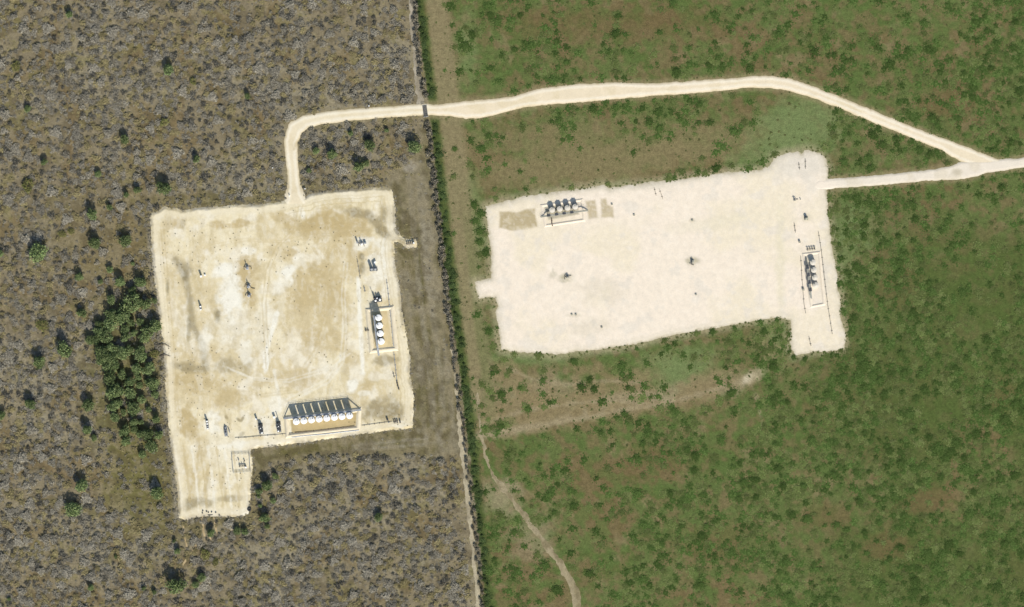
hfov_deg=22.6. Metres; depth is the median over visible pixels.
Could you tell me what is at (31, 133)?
leafless shrub
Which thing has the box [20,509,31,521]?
leafless shrub
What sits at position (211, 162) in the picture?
leafless shrub
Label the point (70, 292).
leafless shrub
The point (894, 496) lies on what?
green bush
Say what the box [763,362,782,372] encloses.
green bush
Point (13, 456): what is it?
leafless shrub
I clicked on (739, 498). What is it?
green bush
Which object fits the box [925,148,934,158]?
green bush
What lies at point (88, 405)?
broadleaf tree
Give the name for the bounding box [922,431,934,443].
green bush
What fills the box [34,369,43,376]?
leafless shrub
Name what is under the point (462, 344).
hedge bush
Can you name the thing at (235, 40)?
leafless shrub
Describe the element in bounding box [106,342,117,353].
broadleaf tree
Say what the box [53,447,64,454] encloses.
leafless shrub
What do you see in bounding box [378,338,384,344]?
storage tank
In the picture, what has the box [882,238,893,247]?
green bush
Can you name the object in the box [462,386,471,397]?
hedge bush
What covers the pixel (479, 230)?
green bush
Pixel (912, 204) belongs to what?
green bush
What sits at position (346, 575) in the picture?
leafless shrub
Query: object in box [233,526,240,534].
broadleaf tree
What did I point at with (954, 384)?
green bush
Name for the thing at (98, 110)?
leafless shrub
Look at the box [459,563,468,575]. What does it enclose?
leafless shrub
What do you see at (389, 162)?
leafless shrub
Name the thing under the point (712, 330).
green bush
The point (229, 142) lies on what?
leafless shrub
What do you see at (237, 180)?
leafless shrub
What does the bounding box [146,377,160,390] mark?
broadleaf tree
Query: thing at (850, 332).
green bush
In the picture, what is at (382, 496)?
leafless shrub
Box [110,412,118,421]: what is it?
broadleaf tree
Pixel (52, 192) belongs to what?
leafless shrub
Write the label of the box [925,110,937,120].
green bush
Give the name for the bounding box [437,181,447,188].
hedge bush
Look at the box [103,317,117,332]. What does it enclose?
broadleaf tree
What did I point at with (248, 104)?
leafless shrub
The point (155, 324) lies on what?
broadleaf tree
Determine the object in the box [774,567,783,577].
green bush
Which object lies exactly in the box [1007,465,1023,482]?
green bush
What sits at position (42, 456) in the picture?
leafless shrub
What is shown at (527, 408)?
green bush
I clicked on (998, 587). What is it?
green bush
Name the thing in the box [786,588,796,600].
green bush
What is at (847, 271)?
green bush
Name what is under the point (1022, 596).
green bush
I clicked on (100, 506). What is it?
leafless shrub
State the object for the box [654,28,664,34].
green bush
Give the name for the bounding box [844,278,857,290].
green bush
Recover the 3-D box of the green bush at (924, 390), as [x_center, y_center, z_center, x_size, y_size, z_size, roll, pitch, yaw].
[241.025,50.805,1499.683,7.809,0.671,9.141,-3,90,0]
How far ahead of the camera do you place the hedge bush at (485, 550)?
1499.67 m
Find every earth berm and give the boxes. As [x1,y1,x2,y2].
[284,407,361,437]
[365,305,398,353]
[540,198,585,226]
[802,251,825,307]
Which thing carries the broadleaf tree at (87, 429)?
on the ground
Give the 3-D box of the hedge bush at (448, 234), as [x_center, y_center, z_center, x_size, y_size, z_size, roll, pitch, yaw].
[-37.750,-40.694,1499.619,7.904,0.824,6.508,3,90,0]
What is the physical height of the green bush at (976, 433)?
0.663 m
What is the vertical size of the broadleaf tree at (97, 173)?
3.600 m
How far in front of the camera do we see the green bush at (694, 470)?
1499.76 m
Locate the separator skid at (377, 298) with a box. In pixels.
[373,296,381,301]
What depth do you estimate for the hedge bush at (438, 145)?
1499.51 m
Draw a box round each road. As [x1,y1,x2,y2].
[284,76,999,203]
[815,157,1023,188]
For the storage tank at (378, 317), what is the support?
on the tan pad at (320, 275)
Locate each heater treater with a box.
[258,423,263,433]
[276,421,280,431]
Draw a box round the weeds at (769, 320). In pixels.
[435,0,1023,606]
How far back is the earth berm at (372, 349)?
1499.17 m
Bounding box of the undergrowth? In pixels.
[441,0,1023,606]
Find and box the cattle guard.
[422,104,428,116]
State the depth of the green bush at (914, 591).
1499.70 m
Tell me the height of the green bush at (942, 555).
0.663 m
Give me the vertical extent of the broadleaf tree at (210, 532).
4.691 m
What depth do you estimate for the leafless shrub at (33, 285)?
1498.91 m
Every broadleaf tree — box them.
[0,411,5,420]
[24,105,31,111]
[25,399,35,409]
[29,240,48,264]
[32,355,45,369]
[40,158,47,164]
[56,340,72,357]
[64,501,82,516]
[65,10,71,17]
[74,272,83,280]
[75,478,87,491]
[76,308,86,317]
[81,399,95,411]
[82,425,91,433]
[85,335,93,344]
[86,208,96,220]
[88,238,100,249]
[90,334,99,345]
[91,326,105,336]
[94,344,111,359]
[95,170,100,176]
[95,320,103,329]
[96,355,106,365]
[99,328,113,343]
[102,362,112,372]
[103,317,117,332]
[103,370,115,387]
[104,308,117,321]
[105,385,118,398]
[106,265,113,272]
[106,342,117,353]
[106,351,118,364]
[106,400,118,411]
[107,294,115,304]
[110,362,119,372]
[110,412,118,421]
[113,382,123,396]
[114,304,130,325]
[114,345,131,359]
[115,276,125,285]
[117,235,132,248]
[117,368,126,379]
[119,134,128,144]
[119,424,129,436]
[120,324,129,335]
[120,333,130,341]
[121,292,141,312]
[121,408,126,415]
[121,436,131,445]
[124,376,136,386]
[124,387,136,398]
[125,344,133,352]
[126,318,135,325]
[126,400,140,416]
[127,286,135,293]
[129,419,137,425]
[130,329,136,336]
[130,426,137,432]
[131,363,142,374]
[133,187,141,192]
[133,277,146,287]
[133,345,146,362]
[134,374,141,380]
[134,429,143,437]
[135,382,142,388]
[136,318,144,325]
[137,395,146,403]
[138,298,152,309]
[138,333,150,342]
[138,450,146,458]
[140,324,153,336]
[141,362,154,375]
[141,429,153,440]
[143,440,159,453]
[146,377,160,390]
[149,319,161,332]
[149,487,163,499]
[151,391,158,397]
[152,415,159,422]
[154,431,162,439]
[156,181,171,195]
[163,64,173,75]
[164,578,188,593]
[174,548,180,553]
[192,581,199,587]
[193,155,199,162]
[196,573,206,581]
[207,529,214,536]
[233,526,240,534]
[241,528,248,534]
[254,488,262,493]
[259,513,270,522]
[261,480,271,491]
[272,473,278,478]
[312,147,319,155]
[326,148,337,159]
[352,161,364,171]
[363,160,368,166]
[364,139,375,151]
[374,511,383,521]
[407,140,423,154]
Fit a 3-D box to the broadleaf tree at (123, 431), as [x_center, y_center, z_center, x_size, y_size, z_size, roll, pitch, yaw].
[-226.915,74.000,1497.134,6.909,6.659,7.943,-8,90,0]
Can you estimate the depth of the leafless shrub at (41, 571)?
1498.94 m
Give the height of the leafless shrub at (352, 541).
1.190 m
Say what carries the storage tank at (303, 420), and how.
on the tan pad at (320, 275)
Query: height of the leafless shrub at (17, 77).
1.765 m
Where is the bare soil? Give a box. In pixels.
[182,516,232,565]
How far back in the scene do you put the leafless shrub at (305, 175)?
1498.98 m
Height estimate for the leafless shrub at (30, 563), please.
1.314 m
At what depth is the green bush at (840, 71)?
1499.79 m
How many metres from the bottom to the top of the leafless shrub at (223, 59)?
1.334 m
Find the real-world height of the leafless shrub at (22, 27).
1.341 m
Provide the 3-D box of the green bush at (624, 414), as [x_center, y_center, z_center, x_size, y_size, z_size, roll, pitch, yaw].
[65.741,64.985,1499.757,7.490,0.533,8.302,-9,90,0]
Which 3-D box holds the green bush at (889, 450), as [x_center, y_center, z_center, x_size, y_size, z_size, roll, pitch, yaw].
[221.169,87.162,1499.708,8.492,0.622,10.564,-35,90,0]
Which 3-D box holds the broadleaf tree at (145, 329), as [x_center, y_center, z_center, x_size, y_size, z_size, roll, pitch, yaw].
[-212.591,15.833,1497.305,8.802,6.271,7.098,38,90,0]
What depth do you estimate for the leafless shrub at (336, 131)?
1499.39 m
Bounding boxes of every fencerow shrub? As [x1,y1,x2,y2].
[413,39,419,46]
[431,179,438,185]
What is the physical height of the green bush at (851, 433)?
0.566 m
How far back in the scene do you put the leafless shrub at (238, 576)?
1499.04 m
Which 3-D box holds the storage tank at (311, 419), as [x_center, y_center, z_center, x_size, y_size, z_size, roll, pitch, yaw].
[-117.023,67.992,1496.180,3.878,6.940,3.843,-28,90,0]
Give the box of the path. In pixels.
[475,392,580,606]
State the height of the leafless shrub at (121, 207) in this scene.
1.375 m
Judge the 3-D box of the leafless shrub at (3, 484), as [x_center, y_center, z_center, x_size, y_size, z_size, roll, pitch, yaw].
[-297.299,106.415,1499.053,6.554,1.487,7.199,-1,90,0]
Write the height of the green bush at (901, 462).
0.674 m
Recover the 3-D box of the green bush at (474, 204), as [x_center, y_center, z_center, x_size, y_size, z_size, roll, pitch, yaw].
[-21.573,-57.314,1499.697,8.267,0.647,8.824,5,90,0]
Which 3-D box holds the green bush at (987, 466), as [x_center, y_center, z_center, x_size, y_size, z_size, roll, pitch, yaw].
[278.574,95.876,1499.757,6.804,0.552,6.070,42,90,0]
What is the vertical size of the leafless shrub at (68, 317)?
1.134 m
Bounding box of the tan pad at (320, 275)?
[150,187,416,519]
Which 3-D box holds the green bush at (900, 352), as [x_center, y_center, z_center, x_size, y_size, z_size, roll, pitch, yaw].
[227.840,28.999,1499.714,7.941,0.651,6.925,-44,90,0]
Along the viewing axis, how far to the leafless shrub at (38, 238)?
1499.27 m
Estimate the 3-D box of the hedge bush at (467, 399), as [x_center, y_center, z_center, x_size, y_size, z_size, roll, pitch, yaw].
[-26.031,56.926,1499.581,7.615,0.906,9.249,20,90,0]
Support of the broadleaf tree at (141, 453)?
on the ground
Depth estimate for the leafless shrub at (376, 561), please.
1499.01 m
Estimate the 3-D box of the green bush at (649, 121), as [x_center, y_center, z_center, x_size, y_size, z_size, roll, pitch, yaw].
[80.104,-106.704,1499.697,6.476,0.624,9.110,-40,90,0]
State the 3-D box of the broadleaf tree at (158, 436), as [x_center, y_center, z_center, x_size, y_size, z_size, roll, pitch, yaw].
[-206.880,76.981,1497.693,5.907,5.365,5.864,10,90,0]
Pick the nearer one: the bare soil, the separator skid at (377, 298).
the separator skid at (377, 298)
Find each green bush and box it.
[455,37,473,54]
[464,28,478,40]
[469,198,481,210]
[469,217,480,225]
[472,143,488,155]
[472,225,487,234]
[474,236,484,247]
[475,206,486,218]
[480,247,489,259]
[481,0,489,11]
[483,132,494,139]
[483,325,494,335]
[483,564,494,578]
[485,11,495,18]
[489,9,504,31]
[493,420,505,431]
[494,387,508,400]
[507,527,519,537]
[510,45,519,53]
[522,402,531,415]
[524,36,537,52]
[538,374,547,386]
[538,558,554,573]
[543,487,555,505]
[546,71,558,87]
[548,583,564,596]
[554,116,564,126]
[561,56,570,65]
[565,485,573,495]
[567,356,578,365]
[568,498,580,510]
[577,380,587,394]
[581,566,598,580]
[584,375,593,384]
[587,101,598,112]
[588,383,598,394]
[608,28,621,41]
[610,102,621,111]
[612,10,623,22]
[615,358,626,371]
[618,408,629,418]
[630,487,646,499]
[635,518,648,532]
[635,571,649,586]
[638,437,645,449]
[641,428,653,437]
[644,115,653,126]
[645,543,653,553]
[651,102,665,120]
[652,120,666,133]
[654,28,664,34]
[659,537,666,545]
[666,488,672,498]
[667,0,678,9]
[668,406,679,414]
[671,63,682,79]
[673,561,684,571]
[676,520,687,528]
[682,442,692,454]
[690,466,701,473]
[691,448,700,462]
[692,98,702,108]
[693,119,703,127]
[693,580,706,590]
[696,489,711,500]
[696,530,708,541]
[700,521,711,530]
[704,61,712,68]
[707,118,714,125]
[708,327,715,336]
[710,159,723,173]
[717,432,726,446]
[724,123,742,138]
[724,384,739,400]
[724,545,736,560]
[732,490,742,504]
[735,459,742,468]
[737,476,749,487]
[743,60,754,73]
[750,475,761,485]
[750,492,762,501]
[759,325,769,335]
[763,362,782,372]
[765,382,776,390]
[769,393,779,408]
[771,513,777,520]
[772,29,785,39]
[773,461,786,473]
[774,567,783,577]
[777,554,790,567]
[778,481,790,492]
[783,509,799,520]
[784,398,792,405]
[784,600,795,606]
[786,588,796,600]
[797,481,807,491]
[800,512,813,523]
[806,433,817,446]
[807,43,821,59]
[808,594,825,605]
[810,556,819,567]
[822,387,831,399]
[825,466,839,483]
[830,51,839,62]
[830,520,841,530]
[831,437,839,446]
[831,592,838,605]
[836,152,850,169]
[837,66,846,77]
[842,526,852,532]
[843,268,851,274]
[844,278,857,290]
[844,428,855,439]
[845,329,854,335]
[845,504,851,511]
[849,192,866,203]
[849,311,859,321]
[850,258,861,274]
[851,352,865,362]
[851,540,857,552]
[852,466,858,475]
[853,356,873,376]
[853,495,863,508]
[858,218,870,230]
[858,428,868,434]
[860,383,867,394]
[862,484,876,497]
[863,318,871,327]
[864,163,876,175]
[864,196,878,214]
[865,127,879,143]
[866,151,873,163]
[869,415,881,428]
[870,255,879,263]
[871,228,884,238]
[873,373,885,386]
[874,518,883,526]
[874,577,890,591]
[876,139,888,149]
[879,387,891,401]
[880,476,888,487]
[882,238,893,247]
[882,443,895,455]
[883,57,894,71]
[884,554,893,561]
[889,489,900,503]
[890,370,896,376]
[891,469,900,481]
[892,232,901,239]
[892,266,906,277]
[893,346,906,358]
[893,542,906,551]
[894,257,905,267]
[894,456,908,469]
[896,96,902,106]
[899,365,911,380]
[899,511,907,521]
[902,400,917,422]
[903,45,911,55]
[906,335,926,347]
[906,587,921,601]
[907,193,917,212]
[907,463,915,472]
[907,487,920,496]
[908,212,919,226]
[909,304,916,313]
[909,572,922,587]
[910,391,919,402]
[910,427,918,435]
[913,143,924,154]
[913,253,923,262]
[913,562,925,574]
[914,364,933,383]
[915,548,937,563]
[916,17,932,28]
[916,478,923,487]
[918,382,929,397]
[918,460,927,469]
[918,595,929,605]
[920,42,936,58]
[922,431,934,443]
[923,276,933,289]
[924,285,942,298]
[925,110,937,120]
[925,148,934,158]
[925,437,946,460]
[930,440,942,448]
[933,351,940,361]
[936,227,943,237]
[936,468,945,482]
[936,547,949,565]
[937,535,957,551]
[938,447,959,458]
[939,454,952,466]
[942,217,953,225]
[947,364,961,375]
[948,379,962,392]
[950,435,963,449]
[954,283,969,300]
[954,461,975,477]
[954,549,965,557]
[956,115,964,124]
[958,453,967,461]
[959,505,978,522]
[960,66,969,77]
[962,354,970,362]
[968,92,975,104]
[968,484,978,497]
[970,423,982,439]
[979,406,990,414]
[980,332,992,344]
[982,26,990,35]
[982,384,998,392]
[982,431,991,440]
[983,462,991,469]
[984,530,998,544]
[985,64,996,71]
[987,147,994,154]
[989,0,1003,11]
[989,577,1003,594]
[990,36,1003,47]
[990,490,1006,509]
[991,345,1001,363]
[993,470,1006,487]
[996,181,1006,191]
[996,411,1011,427]
[998,535,1012,550]
[998,558,1007,566]
[999,126,1010,134]
[1002,393,1023,410]
[1006,42,1019,53]
[1006,527,1017,539]
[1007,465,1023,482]
[1008,16,1019,25]
[1009,0,1022,6]
[1012,262,1018,269]
[1013,83,1023,96]
[1014,549,1023,560]
[1014,591,1023,603]
[1017,406,1023,419]
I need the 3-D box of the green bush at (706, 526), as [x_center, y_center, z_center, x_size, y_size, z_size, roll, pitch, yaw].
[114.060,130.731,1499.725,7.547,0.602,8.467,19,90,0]
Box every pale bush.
[11,61,20,71]
[21,178,35,193]
[35,319,49,331]
[58,230,65,236]
[67,228,74,234]
[149,349,159,357]
[160,118,169,126]
[190,77,195,84]
[200,548,209,559]
[212,558,217,565]
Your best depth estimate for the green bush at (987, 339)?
1499.78 m
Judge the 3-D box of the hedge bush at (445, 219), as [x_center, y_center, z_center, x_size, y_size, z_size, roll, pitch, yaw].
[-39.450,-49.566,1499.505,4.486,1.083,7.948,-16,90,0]
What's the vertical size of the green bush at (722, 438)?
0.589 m
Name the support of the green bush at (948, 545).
on the ground
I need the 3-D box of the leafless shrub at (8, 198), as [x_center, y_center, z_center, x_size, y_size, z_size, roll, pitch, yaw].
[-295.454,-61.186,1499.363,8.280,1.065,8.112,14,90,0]
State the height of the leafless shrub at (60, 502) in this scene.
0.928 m
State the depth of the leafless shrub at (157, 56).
1498.95 m
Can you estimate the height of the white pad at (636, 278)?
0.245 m
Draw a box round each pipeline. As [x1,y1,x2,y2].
[292,430,358,437]
[295,426,352,432]
[386,280,393,345]
[818,232,832,333]
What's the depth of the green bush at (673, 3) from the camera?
1499.83 m
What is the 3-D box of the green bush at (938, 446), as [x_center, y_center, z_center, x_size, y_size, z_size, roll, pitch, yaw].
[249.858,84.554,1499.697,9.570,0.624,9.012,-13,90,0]
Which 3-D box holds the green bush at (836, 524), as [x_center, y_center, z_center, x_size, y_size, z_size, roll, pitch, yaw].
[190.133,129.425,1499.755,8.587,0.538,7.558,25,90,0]
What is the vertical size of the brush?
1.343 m
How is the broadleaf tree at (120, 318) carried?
on the ground
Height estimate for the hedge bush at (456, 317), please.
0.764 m
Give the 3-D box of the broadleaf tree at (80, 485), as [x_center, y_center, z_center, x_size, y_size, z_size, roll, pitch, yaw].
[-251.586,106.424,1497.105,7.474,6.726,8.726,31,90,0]
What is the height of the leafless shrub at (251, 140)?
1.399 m
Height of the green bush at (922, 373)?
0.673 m
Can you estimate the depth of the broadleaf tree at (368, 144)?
1496.44 m
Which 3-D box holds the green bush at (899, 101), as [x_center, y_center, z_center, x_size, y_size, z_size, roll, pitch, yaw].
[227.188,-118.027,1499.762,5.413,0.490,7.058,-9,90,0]
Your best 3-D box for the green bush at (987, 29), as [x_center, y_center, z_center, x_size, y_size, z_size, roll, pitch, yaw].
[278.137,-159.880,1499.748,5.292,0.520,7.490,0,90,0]
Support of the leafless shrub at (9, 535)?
on the ground
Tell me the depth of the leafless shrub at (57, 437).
1499.31 m
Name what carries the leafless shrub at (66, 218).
on the ground
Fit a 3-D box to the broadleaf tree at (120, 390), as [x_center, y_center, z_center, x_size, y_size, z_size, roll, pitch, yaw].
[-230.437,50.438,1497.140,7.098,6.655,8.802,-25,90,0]
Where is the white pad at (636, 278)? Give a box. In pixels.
[475,150,845,355]
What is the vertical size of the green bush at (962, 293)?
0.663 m
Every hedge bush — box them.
[415,13,429,24]
[417,26,427,32]
[418,32,427,40]
[420,42,427,51]
[421,53,429,60]
[422,67,433,73]
[423,61,431,68]
[427,83,437,95]
[427,150,446,158]
[431,120,439,135]
[433,141,442,147]
[435,175,444,181]
[436,163,442,175]
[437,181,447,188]
[437,187,448,201]
[442,215,448,223]
[442,231,452,237]
[442,282,458,288]
[443,251,453,268]
[443,261,453,271]
[446,288,458,295]
[448,268,461,281]
[448,297,465,306]
[451,313,467,321]
[454,325,463,331]
[455,342,466,347]
[457,353,465,364]
[459,368,468,379]
[459,383,473,393]
[460,364,469,370]
[461,394,473,404]
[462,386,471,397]
[463,397,471,408]
[463,403,475,416]
[463,420,476,431]
[466,447,474,455]
[467,434,477,443]
[468,437,478,452]
[468,465,482,474]
[469,484,482,492]
[471,488,489,498]
[473,496,486,502]
[473,502,479,516]
[476,520,484,532]
[479,538,486,543]
[479,592,493,602]
[481,546,490,556]
[482,600,488,606]
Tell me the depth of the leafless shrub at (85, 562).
1499.10 m
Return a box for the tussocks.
[0,0,482,606]
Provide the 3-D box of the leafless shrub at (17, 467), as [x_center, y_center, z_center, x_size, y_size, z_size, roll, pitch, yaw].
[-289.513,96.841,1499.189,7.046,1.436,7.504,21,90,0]
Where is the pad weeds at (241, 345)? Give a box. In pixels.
[153,207,407,506]
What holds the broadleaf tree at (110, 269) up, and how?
on the ground
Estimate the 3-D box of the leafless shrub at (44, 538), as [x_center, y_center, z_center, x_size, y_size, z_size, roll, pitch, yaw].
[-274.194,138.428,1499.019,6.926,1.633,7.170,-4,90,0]
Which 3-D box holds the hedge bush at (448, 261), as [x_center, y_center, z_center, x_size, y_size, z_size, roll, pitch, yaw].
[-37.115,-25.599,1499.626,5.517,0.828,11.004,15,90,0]
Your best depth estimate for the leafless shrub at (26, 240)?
1499.01 m
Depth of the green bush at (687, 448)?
1499.71 m
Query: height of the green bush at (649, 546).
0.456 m
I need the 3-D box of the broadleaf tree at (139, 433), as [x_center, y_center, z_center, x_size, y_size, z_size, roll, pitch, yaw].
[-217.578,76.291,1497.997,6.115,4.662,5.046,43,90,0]
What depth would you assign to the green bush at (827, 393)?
1499.75 m
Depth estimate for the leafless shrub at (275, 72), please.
1499.28 m
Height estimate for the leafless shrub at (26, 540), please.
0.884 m
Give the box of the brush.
[0,0,471,606]
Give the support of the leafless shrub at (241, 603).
on the ground
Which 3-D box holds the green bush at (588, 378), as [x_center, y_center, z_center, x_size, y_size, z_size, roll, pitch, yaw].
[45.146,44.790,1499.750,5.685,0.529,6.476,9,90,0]
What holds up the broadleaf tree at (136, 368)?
on the ground
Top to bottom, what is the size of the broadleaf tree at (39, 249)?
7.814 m
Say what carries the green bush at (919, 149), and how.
on the ground
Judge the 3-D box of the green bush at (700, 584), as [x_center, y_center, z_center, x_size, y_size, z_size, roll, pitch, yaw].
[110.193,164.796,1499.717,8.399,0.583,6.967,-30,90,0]
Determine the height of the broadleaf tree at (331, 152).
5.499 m
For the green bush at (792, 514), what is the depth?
1499.79 m
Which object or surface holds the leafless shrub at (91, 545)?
on the ground
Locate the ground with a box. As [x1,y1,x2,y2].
[0,0,1023,606]
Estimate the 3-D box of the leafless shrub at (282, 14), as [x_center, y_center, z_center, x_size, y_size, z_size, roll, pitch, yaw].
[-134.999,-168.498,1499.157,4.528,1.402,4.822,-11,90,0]
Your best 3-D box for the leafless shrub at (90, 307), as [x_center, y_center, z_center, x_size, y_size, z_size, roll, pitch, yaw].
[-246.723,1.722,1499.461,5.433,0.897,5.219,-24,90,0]
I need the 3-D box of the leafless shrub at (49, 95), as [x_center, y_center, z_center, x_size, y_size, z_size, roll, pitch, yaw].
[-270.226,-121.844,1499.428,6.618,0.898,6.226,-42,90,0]
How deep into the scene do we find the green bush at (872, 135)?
1499.76 m
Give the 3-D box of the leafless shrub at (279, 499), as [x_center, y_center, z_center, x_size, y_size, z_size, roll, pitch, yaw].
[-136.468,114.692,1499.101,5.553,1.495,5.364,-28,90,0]
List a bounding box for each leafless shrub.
[0,58,4,69]
[0,110,9,120]
[0,127,7,134]
[0,480,9,490]
[0,552,7,562]
[1,193,15,205]
[2,150,13,160]
[4,350,14,362]
[4,508,15,517]
[6,531,14,539]
[8,143,19,153]
[10,451,18,459]
[13,74,20,81]
[13,339,22,351]
[13,462,23,474]
[13,535,23,546]
[14,524,25,534]
[16,452,27,462]
[16,587,27,596]
[17,22,29,33]
[20,233,32,245]
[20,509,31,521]
[22,41,29,49]
[22,151,34,161]
[22,481,30,488]
[23,535,30,545]
[24,597,34,606]
[25,498,34,508]
[26,423,38,435]
[26,559,34,566]
[28,279,36,287]
[29,130,35,137]
[32,43,40,50]
[32,231,42,243]
[33,442,44,452]
[34,99,40,108]
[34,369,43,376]
[36,394,43,401]
[36,567,44,576]
[38,451,47,462]
[38,534,48,545]
[41,22,54,34]
[42,487,49,495]
[44,89,54,99]
[45,184,57,196]
[45,383,56,393]
[47,321,55,330]
[48,363,57,372]
[48,458,54,467]
[48,534,59,544]
[49,126,61,137]
[50,44,61,53]
[50,80,57,87]
[50,568,59,577]
[53,433,61,441]
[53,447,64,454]
[55,495,66,505]
[55,580,64,590]
[57,295,66,306]
[59,331,67,339]
[60,42,70,51]
[60,376,72,386]
[60,569,71,578]
[62,213,73,224]
[63,311,74,322]
[64,61,72,70]
[67,289,73,295]
[68,363,76,370]
[70,129,83,141]
[71,341,81,350]
[75,542,87,551]
[77,34,86,42]
[78,288,87,298]
[78,371,87,381]
[79,91,89,102]
[79,492,91,504]
[79,556,90,567]
[80,454,91,465]
[81,420,93,433]
[84,171,92,177]
[84,571,95,582]
[85,319,95,329]
[87,302,93,310]
[87,541,96,549]
[89,14,98,22]
[89,62,100,73]
[90,24,99,33]
[90,34,98,43]
[90,219,99,227]
[91,532,101,543]
[93,105,101,114]
[94,77,105,87]
[95,501,106,513]
[98,247,108,256]
[101,10,109,18]
[102,147,109,153]
[103,129,113,138]
[105,0,116,8]
[105,25,118,36]
[105,513,114,522]
[105,590,114,598]
[110,186,122,198]
[111,527,122,538]
[114,338,124,347]
[115,203,126,213]
[119,43,127,50]
[119,548,129,560]
[122,74,133,84]
[124,8,136,16]
[125,557,134,566]
[125,588,136,600]
[126,32,134,39]
[131,81,142,92]
[133,147,141,154]
[133,173,141,179]
[134,155,141,164]
[134,285,145,291]
[135,0,144,7]
[137,6,149,18]
[141,530,152,541]
[143,155,155,165]
[145,126,155,133]
[146,185,154,193]
[148,601,157,606]
[149,477,160,489]
[153,51,162,61]
[153,104,163,114]
[157,502,163,509]
[158,587,166,593]
[168,543,177,550]
[172,148,184,159]
[176,85,187,97]
[177,1,185,9]
[177,121,183,128]
[188,122,197,131]
[189,534,199,544]
[189,555,200,565]
[191,45,199,52]
[191,588,198,598]
[197,25,204,32]
[197,581,209,591]
[199,150,207,157]
[201,571,211,583]
[206,155,217,166]
[207,91,216,101]
[211,36,222,46]
[212,115,222,125]
[219,56,227,63]
[222,78,231,86]
[222,93,228,100]
[223,518,233,530]
[225,138,233,144]
[226,64,237,76]
[227,46,236,54]
[228,531,235,539]
[231,35,238,44]
[233,175,242,185]
[234,570,243,581]
[236,597,246,606]
[238,560,247,569]
[239,41,246,47]
[241,187,252,197]
[244,32,255,42]
[244,100,252,108]
[245,179,253,187]
[247,136,258,145]
[248,588,257,595]
[251,482,262,494]
[252,61,262,74]
[254,51,260,57]
[259,561,270,571]
[263,585,271,592]
[264,47,271,54]
[268,65,280,78]
[269,152,276,159]
[270,89,280,98]
[270,590,280,600]
[274,535,285,547]
[275,178,283,185]
[276,495,283,503]
[279,12,285,18]
[280,26,288,33]
[282,81,290,89]
[282,557,294,567]
[284,109,296,121]
[284,479,294,490]
[285,0,294,9]
[290,71,299,78]
[292,38,302,49]
[295,573,304,581]
[299,72,309,81]
[299,540,309,549]
[300,170,309,178]
[301,35,310,45]
[301,90,309,96]
[302,584,313,595]
[308,0,317,8]
[308,455,314,463]
[310,524,319,531]
[311,58,320,69]
[311,134,318,141]
[311,550,322,560]
[311,570,321,577]
[316,67,325,77]
[324,29,334,38]
[328,143,338,152]
[328,494,337,503]
[329,67,337,76]
[329,454,340,465]
[330,555,338,565]
[331,127,342,137]
[331,539,341,549]
[336,163,348,174]
[339,521,350,531]
[341,0,352,5]
[341,572,350,580]
[347,484,355,492]
[348,36,358,47]
[348,537,357,546]
[350,139,358,146]
[350,589,357,599]
[356,56,368,68]
[357,558,366,566]
[360,3,367,10]
[361,566,373,578]
[367,94,376,103]
[368,499,377,508]
[369,585,377,592]
[370,28,379,36]
[370,555,382,567]
[371,464,382,474]
[376,548,387,558]
[378,94,386,102]
[378,493,385,499]
[380,45,388,51]
[380,531,387,539]
[380,591,390,600]
[385,159,392,166]
[387,74,398,84]
[387,482,400,494]
[389,5,397,14]
[390,58,399,70]
[392,471,401,483]
[397,529,404,536]
[399,121,409,130]
[400,95,408,103]
[410,470,417,476]
[413,504,420,512]
[417,579,424,586]
[428,496,434,504]
[437,458,444,466]
[450,581,461,593]
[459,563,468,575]
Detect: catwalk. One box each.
[283,409,361,418]
[373,315,379,355]
[541,210,587,217]
[805,257,811,298]
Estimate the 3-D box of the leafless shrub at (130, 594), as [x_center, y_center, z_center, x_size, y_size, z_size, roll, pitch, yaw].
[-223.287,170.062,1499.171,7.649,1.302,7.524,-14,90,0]
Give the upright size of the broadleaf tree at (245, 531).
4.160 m
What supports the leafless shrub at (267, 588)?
on the ground
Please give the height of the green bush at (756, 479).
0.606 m
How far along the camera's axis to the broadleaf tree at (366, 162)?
1497.81 m
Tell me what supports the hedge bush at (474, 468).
on the ground
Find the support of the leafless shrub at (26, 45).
on the ground
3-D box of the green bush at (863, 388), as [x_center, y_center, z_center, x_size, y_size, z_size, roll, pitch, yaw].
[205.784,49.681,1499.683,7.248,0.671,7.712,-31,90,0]
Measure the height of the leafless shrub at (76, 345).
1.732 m
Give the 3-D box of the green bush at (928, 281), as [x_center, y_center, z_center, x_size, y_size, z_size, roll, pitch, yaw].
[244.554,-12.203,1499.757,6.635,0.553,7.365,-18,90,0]
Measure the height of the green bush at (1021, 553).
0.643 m
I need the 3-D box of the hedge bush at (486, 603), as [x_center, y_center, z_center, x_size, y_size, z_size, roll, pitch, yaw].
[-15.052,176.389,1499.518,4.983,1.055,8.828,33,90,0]
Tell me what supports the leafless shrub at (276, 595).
on the ground
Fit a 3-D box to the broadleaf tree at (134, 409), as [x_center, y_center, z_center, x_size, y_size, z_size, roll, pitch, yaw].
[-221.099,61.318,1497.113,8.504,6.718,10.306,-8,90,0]
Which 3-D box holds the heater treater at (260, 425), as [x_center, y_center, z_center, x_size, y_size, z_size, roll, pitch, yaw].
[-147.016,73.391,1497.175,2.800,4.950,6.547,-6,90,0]
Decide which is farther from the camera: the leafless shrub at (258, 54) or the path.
the path
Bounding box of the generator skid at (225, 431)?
[224,426,227,435]
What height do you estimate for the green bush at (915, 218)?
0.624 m
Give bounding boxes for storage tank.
[293,417,299,424]
[300,417,307,423]
[308,416,314,422]
[316,415,322,421]
[323,415,329,421]
[331,414,337,420]
[339,413,345,419]
[346,412,352,418]
[375,315,381,320]
[376,322,382,328]
[377,330,383,336]
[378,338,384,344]
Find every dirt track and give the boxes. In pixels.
[409,0,424,104]
[448,319,480,606]

